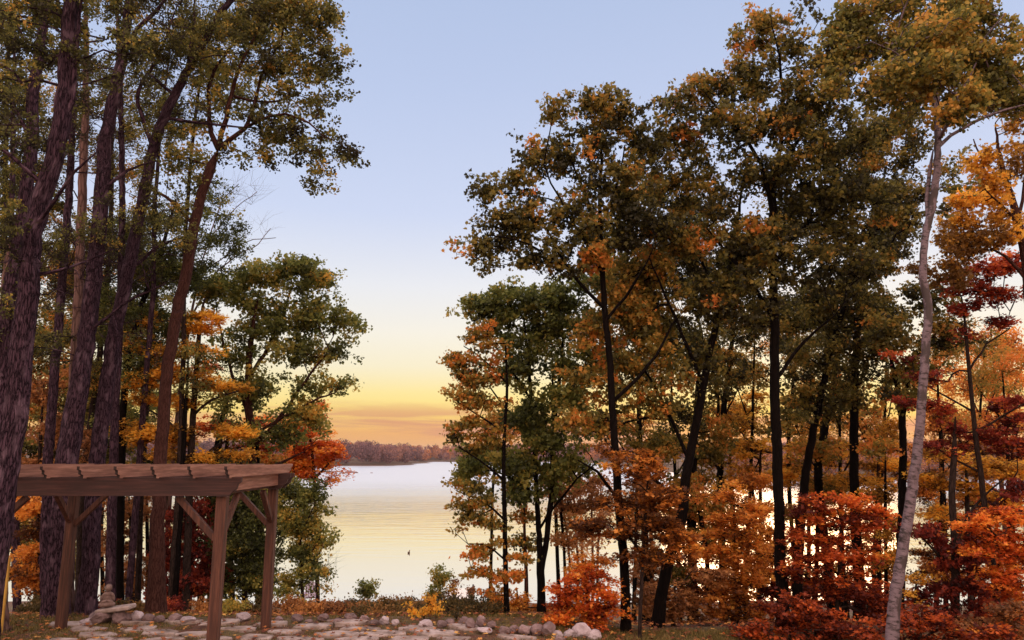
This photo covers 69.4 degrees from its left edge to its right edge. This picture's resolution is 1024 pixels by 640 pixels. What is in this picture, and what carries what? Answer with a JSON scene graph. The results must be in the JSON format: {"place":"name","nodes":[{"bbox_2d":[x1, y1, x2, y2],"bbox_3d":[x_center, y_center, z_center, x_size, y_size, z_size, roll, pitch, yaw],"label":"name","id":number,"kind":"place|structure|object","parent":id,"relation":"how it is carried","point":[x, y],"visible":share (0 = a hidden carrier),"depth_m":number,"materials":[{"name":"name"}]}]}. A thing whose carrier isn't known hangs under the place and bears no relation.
{"place":"outdoors","nodes":[
{"label":"outdoors","id":0,"kind":"place"},
{"bbox_2d":[45,618,542,639],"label":"patio pavement","id":1,"kind":"structure","parent":0,"point":[354,634],"depth_m":12.45,"materials":[{"name":"grey stone"}]},
{"bbox_2d":[14,464,294,639],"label":"pergola","id":2,"kind":"object","parent":1,"relation":"on","point":[104,482],"visible":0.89,"depth_m":10.89,"materials":[{"name":"brown wood"}]},
{"bbox_2d":[0,610,770,639],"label":"grass","id":3,"kind":"structure","parent":0,"point":[692,634],"depth_m":13.04,"materials":[{"name":"plant"}]},
{"bbox_2d":[0,0,1023,453],"label":"sky","id":4,"kind":"structure","parent":0,"point":[442,84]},
{"bbox_2d":[3,455,1023,639],"bbox_3d":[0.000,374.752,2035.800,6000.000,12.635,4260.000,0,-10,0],"label":"ground","id":5,"kind":"structure","parent":0,"point":[355,462],"depth_m":13.55,"materials":[{"name":"brown soil"}]},
{"bbox_2d":[0,36,46,613],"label":"slim tree","id":6,"kind":"object","parent":5,"relation":"on","point":[15,544],"visible":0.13,"depth_m":18.18,"materials":[{"name":"brown plant"}]},
{"bbox_2d":[8,496,41,599],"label":"understorey tree","id":7,"kind":"object","parent":5,"relation":"on","point":[26,572],"visible":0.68,"depth_m":16.32,"materials":[{"name":"orange plant"}]},
{"bbox_2d":[0,0,88,357],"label":"broadleaf tree","id":8,"kind":"object","parent":5,"relation":"on","point":[42,102],"visible":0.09,"depth_m":20.18,"materials":[{"name":"green plant"}]},
{"bbox_2d":[0,0,104,639],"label":"broadleaf tree","id":9,"kind":"object","parent":5,"relation":"on","point":[8,293],"visible":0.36,"depth_m":12.72,"materials":[{"name":"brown plant"}]},
{"bbox_2d":[21,364,91,597],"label":"broadleaf tree","id":10,"kind":"object","parent":5,"relation":"on","point":[40,398],"visible":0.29,"depth_m":17.70,"materials":[{"name":"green plant"}]},
{"bbox_2d":[10,249,117,575],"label":"understorey tree","id":11,"kind":"object","parent":5,"relation":"on","point":[33,409],"visible":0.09,"depth_m":24.82,"materials":[{"name":"orange plant"}]},
{"bbox_2d":[21,76,107,598],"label":"slim tree","id":12,"kind":"object","parent":5,"relation":"on","point":[48,458],"visible":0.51,"depth_m":17.09,"materials":[{"name":"brown plant"}]},
{"bbox_2d":[56,11,107,613],"bbox_3d":[-9.698,-1.272,16.049,1.709,14.762,1.757,8,-13,-39],"label":"snag","id":13,"kind":"object","parent":5,"relation":"on","point":[82,204],"visible":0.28,"depth_m":15.99,"materials":[{"name":"brown wood"}]},
{"bbox_2d":[0,0,164,617],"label":"broadleaf tree","id":14,"kind":"object","parent":5,"relation":"on","point":[67,60],"visible":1,"depth_m":10.70,"materials":[{"name":"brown plant"}]},
{"bbox_2d":[19,370,148,583],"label":"understorey tree","id":15,"kind":"object","parent":5,"relation":"on","point":[30,448],"visible":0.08,"depth_m":22.42,"materials":[{"name":"orange plant"}]},
{"bbox_2d":[19,53,171,597],"bbox_3d":[-12.101,-0.095,21.401,4.806,16.914,2.609,0,-10,0],"label":"broadleaf tree","id":16,"kind":"object","parent":5,"relation":"on","point":[95,368],"visible":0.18,"depth_m":21.68,"materials":[{"name":"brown plant"}]},
{"bbox_2d":[49,13,179,605],"bbox_3d":[-9.798,-1.272,18.046,3.056,16.269,2.659,10,-14,-44],"label":"slim tree","id":17,"kind":"object","parent":5,"relation":"on","point":[110,554],"visible":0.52,"depth_m":17.86,"materials":[{"name":"brown plant"}]},
{"bbox_2d":[33,0,211,617],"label":"broadleaf tree","id":18,"kind":"object","parent":5,"relation":"on","point":[68,448],"visible":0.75,"depth_m":15.03,"materials":[{"name":"brown plant"}]},
{"bbox_2d":[98,496,167,602],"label":"understorey tree","id":19,"kind":"object","parent":5,"relation":"on","point":[146,511],"visible":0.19,"depth_m":19.68,"materials":[{"name":"brown plant"}]},
{"bbox_2d":[85,196,211,605],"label":"broadleaf tree","id":20,"kind":"object","parent":5,"relation":"on","point":[131,411],"visible":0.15,"depth_m":19.91,"materials":[{"name":"green plant"}]},
{"bbox_2d":[112,51,201,602],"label":"slim tree","id":21,"kind":"object","parent":5,"relation":"on","point":[133,530],"visible":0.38,"depth_m":18.16,"materials":[{"name":"brown plant"}]},
{"bbox_2d":[71,172,254,600],"bbox_3d":[-9.008,1.543,18.597,4.307,11.345,2.263,0,-10,0],"label":"tree","id":22,"kind":"object","parent":5,"relation":"on","point":[135,312],"visible":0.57,"depth_m":18.71,"materials":[{"name":"green plant"}]},
{"bbox_2d":[73,0,288,615],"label":"broadleaf tree","id":23,"kind":"object","parent":5,"relation":"on","point":[86,599],"visible":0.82,"depth_m":15.92,"materials":[{"name":"green plant"}]},
{"bbox_2d":[137,496,235,607],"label":"understorey tree","id":24,"kind":"object","parent":5,"relation":"on","point":[199,571],"visible":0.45,"depth_m":18.13,"materials":[{"name":"red plant"}]},
{"bbox_2d":[108,297,265,612],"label":"maple tree","id":25,"kind":"object","parent":5,"relation":"on","point":[198,329],"visible":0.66,"depth_m":18.24,"materials":[{"name":"orange plant"}]},
{"bbox_2d":[151,341,233,602],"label":"slim tree","id":26,"kind":"object","parent":5,"relation":"on","point":[186,391],"visible":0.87,"depth_m":17.83,"materials":[{"name":"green plant"}]},
{"bbox_2d":[143,3,292,598],"bbox_3d":[-7.775,-0.811,18.579,4.135,15.673,2.183,0,-10,0],"label":"broadleaf tree","id":27,"kind":"object","parent":5,"relation":"on","point":[239,91],"visible":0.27,"depth_m":18.95,"materials":[{"name":"green plant"}]},
{"bbox_2d":[166,148,282,575],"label":"sapling","id":28,"kind":"object","parent":5,"relation":"on","point":[169,502],"visible":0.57,"depth_m":22.71,"materials":[{"name":"green plant"}]},
{"bbox_2d":[193,362,255,609],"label":"slim tree","id":29,"kind":"object","parent":5,"relation":"on","point":[220,421],"visible":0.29,"depth_m":21.60,"materials":[{"name":"orange plant"}]},
{"bbox_2d":[183,448,290,609],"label":"understorey tree","id":30,"kind":"object","parent":5,"relation":"on","point":[245,542],"visible":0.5,"depth_m":18.49,"materials":[{"name":"green plant"}]},
{"bbox_2d":[187,358,292,612],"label":"maple tree","id":31,"kind":"object","parent":5,"relation":"on","point":[204,427],"visible":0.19,"depth_m":22.60,"materials":[{"name":"orange plant"}]},
{"bbox_2d":[141,0,370,614],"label":"oak tree","id":32,"kind":"object","parent":5,"relation":"on","point":[290,12],"visible":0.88,"depth_m":16.51,"materials":[{"name":"green plant"}]},
{"bbox_2d":[107,438,418,463],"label":"spit woods","id":33,"kind":"object","parent":5,"relation":"on","point":[369,451],"visible":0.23,"depth_m":622.51,"materials":[{"name":"brown plant"}]},
{"bbox_2d":[190,249,372,599],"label":"oak tree","id":34,"kind":"object","parent":5,"relation":"on","point":[233,292],"visible":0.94,"depth_m":21.00,"materials":[{"name":"green plant"}]},
{"bbox_2d":[241,399,356,602],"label":"maple tree","id":35,"kind":"object","parent":5,"relation":"on","point":[303,464],"visible":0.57,"depth_m":25.40,"materials":[{"name":"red plant"}]},
{"bbox_2d":[262,472,343,610],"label":"young oak","id":36,"kind":"object","parent":5,"relation":"on","point":[299,521],"visible":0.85,"depth_m":17.02,"materials":[{"name":"green plant"}]},
{"bbox_2d":[298,551,343,603],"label":"sapling","id":37,"kind":"object","parent":5,"relation":"on","point":[315,589],"visible":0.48,"depth_m":18.60,"materials":[{"name":"green plant"}]},
{"bbox_2d":[352,577,381,601],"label":"sapling","id":38,"kind":"object","parent":5,"relation":"on","point":[366,589],"visible":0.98,"depth_m":25.61,"materials":[{"name":"green plant"}]},
{"bbox_2d":[346,596,406,615],"bbox_3d":[-2.662,5.730,14.653,1.098,0.476,0.864,9,-14,-42],"label":"shrub","id":39,"kind":"object","parent":5,"relation":"on","point":[375,608],"visible":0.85,"depth_m":14.67,"materials":[{"name":"brown plant"}]},
{"bbox_2d":[401,592,446,618],"bbox_3d":[-1.617,5.369,13.777,0.735,0.559,0.684,-5,-11,26],"label":"yellow shrub","id":40,"kind":"object","parent":5,"relation":"on","point":[427,609],"visible":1,"depth_m":13.74,"materials":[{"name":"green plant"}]},
{"bbox_2d":[422,562,458,599],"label":"sapling","id":41,"kind":"object","parent":5,"relation":"on","point":[441,579],"visible":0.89,"depth_m":23.73,"materials":[{"name":"green plant"}]},
{"bbox_2d":[460,597,506,615],"bbox_3d":[-0.594,5.816,14.850,0.974,0.448,0.838,0,-10,0],"label":"shrub","id":42,"kind":"object","parent":5,"relation":"on","point":[490,607],"visible":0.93,"depth_m":14.81,"materials":[{"name":"brown plant"}]},
{"bbox_2d":[451,361,520,587],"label":"thin tree","id":43,"kind":"object","parent":5,"relation":"on","point":[493,419],"visible":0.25,"depth_m":20.41,"materials":[{"name":"plant"}]},
{"bbox_2d":[436,319,542,615],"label":"tree","id":44,"kind":"object","parent":5,"relation":"on","point":[456,361],"visible":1,"depth_m":15.44,"materials":[{"name":"orange plant"}]},
{"bbox_2d":[1,609,1023,639],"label":"fallen leaves","id":45,"kind":"object","parent":5,"relation":"on","point":[713,622],"visible":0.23,"depth_m":13.26,"materials":[{"name":"brown plant"}]},
{"bbox_2d":[579,411,673,617],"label":"maple tree","id":46,"kind":"object","parent":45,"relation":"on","point":[599,450],"visible":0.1,"depth_m":23.51,"materials":[{"name":"orange plant"}]},
{"bbox_2d":[492,478,545,611],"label":"thin tree","id":47,"kind":"object","parent":5,"relation":"on","point":[523,518],"visible":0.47,"depth_m":17.35,"materials":[{"name":"red plant"}]},
{"bbox_2d":[487,589,565,613],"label":"maple sapling","id":48,"kind":"object","parent":5,"relation":"on","point":[517,603],"visible":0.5,"depth_m":16.56,"materials":[{"name":"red plant"}]},
{"bbox_2d":[443,253,618,613],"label":"oak tree","id":49,"kind":"object","parent":5,"relation":"on","point":[558,303],"visible":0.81,"depth_m":16.95,"materials":[{"name":"green plant"}]},
{"bbox_2d":[513,332,601,609],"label":"thin tree","id":50,"kind":"object","parent":5,"relation":"on","point":[556,522],"visible":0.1,"depth_m":21.24,"materials":[{"name":"brown plant"}]},
{"bbox_2d":[441,80,682,632],"bbox_3d":[0.996,0.434,14.141,4.778,10.746,1.541,0,-10,0],"label":"oak tree","id":51,"kind":"object","parent":5,"relation":"on","point":[520,219],"visible":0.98,"depth_m":14.50,"materials":[{"name":"green plant"}]},
{"bbox_2d":[539,473,613,613],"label":"young tree","id":52,"kind":"object","parent":5,"relation":"on","point":[560,538],"visible":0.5,"depth_m":18.34,"materials":[{"name":"brown plant"}]},
{"bbox_2d":[537,561,637,632],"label":"maple sapling","id":53,"kind":"object","parent":5,"relation":"on","point":[588,609],"visible":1,"depth_m":13.08,"materials":[{"name":"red plant"}]},
{"bbox_2d":[559,549,618,593],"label":"maple sapling","id":54,"kind":"object","parent":5,"relation":"on","point":[603,560],"visible":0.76,"depth_m":16.21,"materials":[{"name":"orange plant"}]},
{"bbox_2d":[566,165,682,624],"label":"broadleaf tree","id":55,"kind":"object","parent":5,"relation":"on","point":[638,434],"visible":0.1,"depth_m":19.80,"materials":[{"name":"green plant"}]},
{"bbox_2d":[560,447,706,639],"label":"maple tree","id":56,"kind":"object","parent":5,"relation":"on","point":[652,500],"visible":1,"depth_m":13.06,"materials":[{"name":"orange plant"}]},
{"bbox_2d":[602,290,675,622],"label":"thin tree","id":57,"kind":"object","parent":5,"relation":"on","point":[634,588],"visible":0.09,"depth_m":21.57,"materials":[{"name":"plant"}]},
{"bbox_2d":[550,113,742,627],"bbox_3d":[2.840,0.862,15.017,4.205,10.433,1.871,0,-10,0],"label":"oak tree","id":58,"kind":"object","parent":5,"relation":"on","point":[643,302],"visible":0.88,"depth_m":14.93,"materials":[{"name":"green plant"}]},
{"bbox_2d":[621,479,686,623],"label":"young tree","id":59,"kind":"object","parent":5,"relation":"on","point":[636,488],"visible":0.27,"depth_m":17.15,"materials":[{"name":"brown plant"}]},
{"bbox_2d":[382,440,944,460],"bbox_3d":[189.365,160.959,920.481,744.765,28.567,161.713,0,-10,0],"label":"shore woods","id":60,"kind":"object","parent":5,"relation":"on","point":[444,453],"visible":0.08,"depth_m":916.27,"materials":[{"name":"brown plant"}]},
{"bbox_2d":[632,564,737,626],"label":"maple tree","id":61,"kind":"object","parent":5,"relation":"on","point":[678,604],"visible":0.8,"depth_m":14.75,"materials":[{"name":"red plant"}]},
{"bbox_2d":[641,426,740,619],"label":"broadleaf tree","id":62,"kind":"object","parent":5,"relation":"on","point":[663,442],"visible":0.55,"depth_m":18.47,"materials":[{"name":"orange plant"}]},
{"bbox_2d":[655,465,726,619],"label":"young tree","id":63,"kind":"object","parent":5,"relation":"on","point":[679,572],"visible":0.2,"depth_m":19.12,"materials":[{"name":"orange plant"}]},
{"bbox_2d":[653,319,752,623],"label":"broadleaf tree","id":64,"kind":"object","parent":5,"relation":"on","point":[711,453],"visible":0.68,"depth_m":19.71,"materials":[{"name":"plant"}]},
{"bbox_2d":[676,306,769,567],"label":"thin tree","id":65,"kind":"object","parent":5,"relation":"on","point":[719,469],"visible":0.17,"depth_m":21.76,"materials":[{"name":"brown plant"}]},
{"bbox_2d":[681,389,770,623],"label":"maple tree","id":66,"kind":"object","parent":5,"relation":"on","point":[748,396],"visible":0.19,"depth_m":24.62,"materials":[{"name":"orange plant"}]},
{"bbox_2d":[621,192,838,623],"bbox_3d":[6.721,2.433,21.833,7.398,13.137,3.034,0,-10,0],"label":"broadleaf tree","id":67,"kind":"object","parent":5,"relation":"on","point":[693,267],"visible":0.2,"depth_m":22.20,"materials":[{"name":"green plant"}]},
{"bbox_2d":[684,479,789,623],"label":"maple tree","id":68,"kind":"object","parent":5,"relation":"on","point":[736,592],"visible":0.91,"depth_m":15.72,"materials":[{"name":"orange plant"}]},
{"bbox_2d":[723,465,774,617],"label":"young tree","id":69,"kind":"object","parent":5,"relation":"on","point":[757,481],"visible":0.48,"depth_m":18.24,"materials":[{"name":"orange plant"}]},
{"bbox_2d":[711,315,786,623],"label":"thin tree","id":70,"kind":"object","parent":5,"relation":"on","point":[757,432],"visible":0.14,"depth_m":23.71,"materials":[{"name":"brown plant"}]},
{"bbox_2d":[710,408,813,613],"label":"maple tree","id":71,"kind":"object","parent":5,"relation":"on","point":[742,456],"visible":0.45,"depth_m":21.48,"materials":[{"name":"orange plant"}]},
{"bbox_2d":[711,335,821,547],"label":"broadleaf tree","id":72,"kind":"object","parent":5,"relation":"on","point":[759,365],"visible":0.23,"depth_m":25.80,"materials":[{"name":"orange plant"}]},
{"bbox_2d":[624,0,914,627],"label":"oak tree","id":73,"kind":"object","parent":5,"relation":"on","point":[751,250],"visible":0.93,"depth_m":15.14,"materials":[{"name":"green plant"}]},
{"bbox_2d":[671,537,905,618],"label":"maple tree","id":74,"kind":"object","parent":5,"relation":"on","point":[765,592],"visible":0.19,"depth_m":18.82,"materials":[{"name":"red plant"}]},
{"bbox_2d":[722,586,884,639],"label":"low shrub","id":75,"kind":"object","parent":5,"relation":"on","point":[805,615],"visible":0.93,"depth_m":12.56,"materials":[{"name":"red plant"}]},
{"bbox_2d":[755,391,866,597],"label":"maple tree","id":76,"kind":"object","parent":5,"relation":"on","point":[798,466],"visible":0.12,"depth_m":26.35,"materials":[{"name":"orange plant"}]},
{"bbox_2d":[766,294,888,612],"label":"broadleaf tree","id":77,"kind":"object","parent":5,"relation":"on","point":[821,449],"visible":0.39,"depth_m":20.57,"materials":[{"name":"plant"}]},
{"bbox_2d":[772,471,892,619],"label":"young tree","id":78,"kind":"object","parent":5,"relation":"on","point":[829,486],"visible":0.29,"depth_m":21.22,"materials":[{"name":"orange plant"}]},
{"bbox_2d":[791,324,882,619],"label":"thin tree","id":79,"kind":"object","parent":5,"relation":"on","point":[839,469],"visible":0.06,"depth_m":23.67,"materials":[{"name":"plant"}]},
{"bbox_2d":[768,490,921,622],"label":"maple tree","id":80,"kind":"object","parent":5,"relation":"on","point":[838,587],"visible":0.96,"depth_m":13.62,"materials":[{"name":"red plant"}]},
{"bbox_2d":[713,440,1016,473],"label":"shore woods","id":81,"kind":"object","parent":5,"relation":"on","point":[924,464],"visible":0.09,"depth_m":289.08,"materials":[{"name":"brown plant"}]},
{"bbox_2d":[810,99,922,622],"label":"broadleaf tree","id":82,"kind":"object","parent":5,"relation":"on","point":[864,157],"visible":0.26,"depth_m":19.66,"materials":[{"name":"green plant"}]},
{"bbox_2d":[824,434,910,581],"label":"maple tree","id":83,"kind":"object","parent":5,"relation":"on","point":[870,465],"visible":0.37,"depth_m":19.53,"materials":[{"name":"orange plant"}]},
{"bbox_2d":[819,304,918,613],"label":"thin tree","id":84,"kind":"object","parent":5,"relation":"on","point":[875,427],"visible":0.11,"depth_m":22.58,"materials":[{"name":"orange plant"}]},
{"bbox_2d":[764,105,974,609],"bbox_3d":[9.218,0.673,18.710,5.908,13.571,2.166,0,-10,0],"label":"broadleaf tree","id":85,"kind":"object","parent":5,"relation":"on","point":[846,314],"visible":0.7,"depth_m":18.64,"materials":[{"name":"green plant"}]},
{"bbox_2d":[834,406,910,612],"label":"maple tree","id":86,"kind":"object","parent":5,"relation":"on","point":[890,576],"visible":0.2,"depth_m":23.29,"materials":[{"name":"orange plant"}]},
{"bbox_2d":[854,415,911,602],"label":"young tree","id":87,"kind":"object","parent":5,"relation":"on","point":[885,534],"visible":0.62,"depth_m":18.41,"materials":[{"name":"orange plant"}]},
{"bbox_2d":[805,0,1023,639],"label":"birch tree","id":88,"kind":"object","parent":5,"relation":"on","point":[941,45],"visible":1,"depth_m":12.09,"materials":[{"name":"green plant"}]},
{"bbox_2d":[852,276,987,607],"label":"broadleaf tree","id":89,"kind":"object","parent":5,"relation":"on","point":[890,327],"visible":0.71,"depth_m":17.41,"materials":[{"name":"plant"}]},
{"bbox_2d":[902,569,940,618],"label":"maple sapling","id":90,"kind":"object","parent":5,"relation":"on","point":[916,577],"visible":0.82,"depth_m":14.32,"materials":[{"name":"orange plant"}]},
{"bbox_2d":[850,600,1021,639],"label":"low shrub","id":91,"kind":"object","parent":5,"relation":"on","point":[990,631],"visible":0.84,"depth_m":11.80,"materials":[{"name":"red plant"}]},
{"bbox_2d":[906,404,984,607],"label":"young tree","id":92,"kind":"object","parent":5,"relation":"on","point":[929,569],"visible":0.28,"depth_m":18.39,"materials":[{"name":"orange plant"}]},
{"bbox_2d":[894,336,1003,612],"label":"thin tree","id":93,"kind":"object","parent":5,"relation":"on","point":[937,358],"visible":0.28,"depth_m":21.83,"materials":[{"name":"orange plant"}]},
{"bbox_2d":[907,420,993,602],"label":"maple tree","id":94,"kind":"object","parent":5,"relation":"on","point":[915,552],"visible":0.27,"depth_m":25.22,"materials":[{"name":"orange plant"}]},
{"bbox_2d":[878,249,1023,604],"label":"maple tree","id":95,"kind":"object","parent":5,"relation":"on","point":[1000,266],"visible":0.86,"depth_m":15.49,"materials":[{"name":"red plant"}]},
{"bbox_2d":[887,417,1023,626],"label":"understorey tree","id":96,"kind":"object","parent":5,"relation":"on","point":[954,588],"visible":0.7,"depth_m":14.53,"materials":[{"name":"red plant"}]},
{"bbox_2d":[898,99,1023,299],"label":"maple tree","id":97,"kind":"object","parent":5,"relation":"on","point":[956,241],"visible":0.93,"depth_m":15.00,"materials":[{"name":"orange plant"}]},
{"bbox_2d":[901,447,1023,600],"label":"maple tree","id":98,"kind":"object","parent":5,"relation":"on","point":[996,470],"visible":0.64,"depth_m":16.53,"materials":[{"name":"plant"}]},
{"bbox_2d":[915,324,1023,532],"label":"fine leaved tree","id":99,"kind":"object","parent":5,"relation":"on","point":[947,387],"visible":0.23,"depth_m":29.91,"materials":[{"name":"orange plant"}]},
{"bbox_2d":[933,317,1023,602],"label":"thin tree","id":100,"kind":"object","parent":5,"relation":"on","point":[994,344],"visible":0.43,"depth_m":23.89,"materials":[{"name":"orange plant"}]},
{"bbox_2d":[944,504,1023,624],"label":"maple tree","id":101,"kind":"object","parent":5,"relation":"on","point":[1007,582],"visible":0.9,"depth_m":13.59,"materials":[{"name":"orange plant"}]},
{"bbox_2d":[947,428,1023,592],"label":"maple tree","id":102,"kind":"object","parent":5,"relation":"on","point":[960,501],"visible":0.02,"depth_m":23.35,"materials":[{"name":"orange plant"}]},
{"bbox_2d":[952,598,1023,639],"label":"bush","id":103,"kind":"object","parent":5,"relation":"on","point":[1006,610],"visible":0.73,"depth_m":12.13,"materials":[{"name":"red plant"}]},
{"bbox_2d":[957,482,1023,603],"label":"young tree","id":104,"kind":"object","parent":5,"relation":"on","point":[1010,565],"visible":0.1,"depth_m":17.19,"materials":[{"name":"red plant"}]},
{"bbox_2d":[961,348,1023,566],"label":"thin tree","id":105,"kind":"object","parent":5,"relation":"on","point":[992,374],"visible":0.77,"depth_m":20.85,"materials":[{"name":"orange plant"}]},
{"bbox_2d":[8,462,1023,604],"bbox_3d":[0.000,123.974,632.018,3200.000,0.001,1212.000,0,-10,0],"label":"lake","id":106,"kind":"structure","parent":0,"point":[386,520],"depth_m":83.03,"materials":[{"name":"liquid"}]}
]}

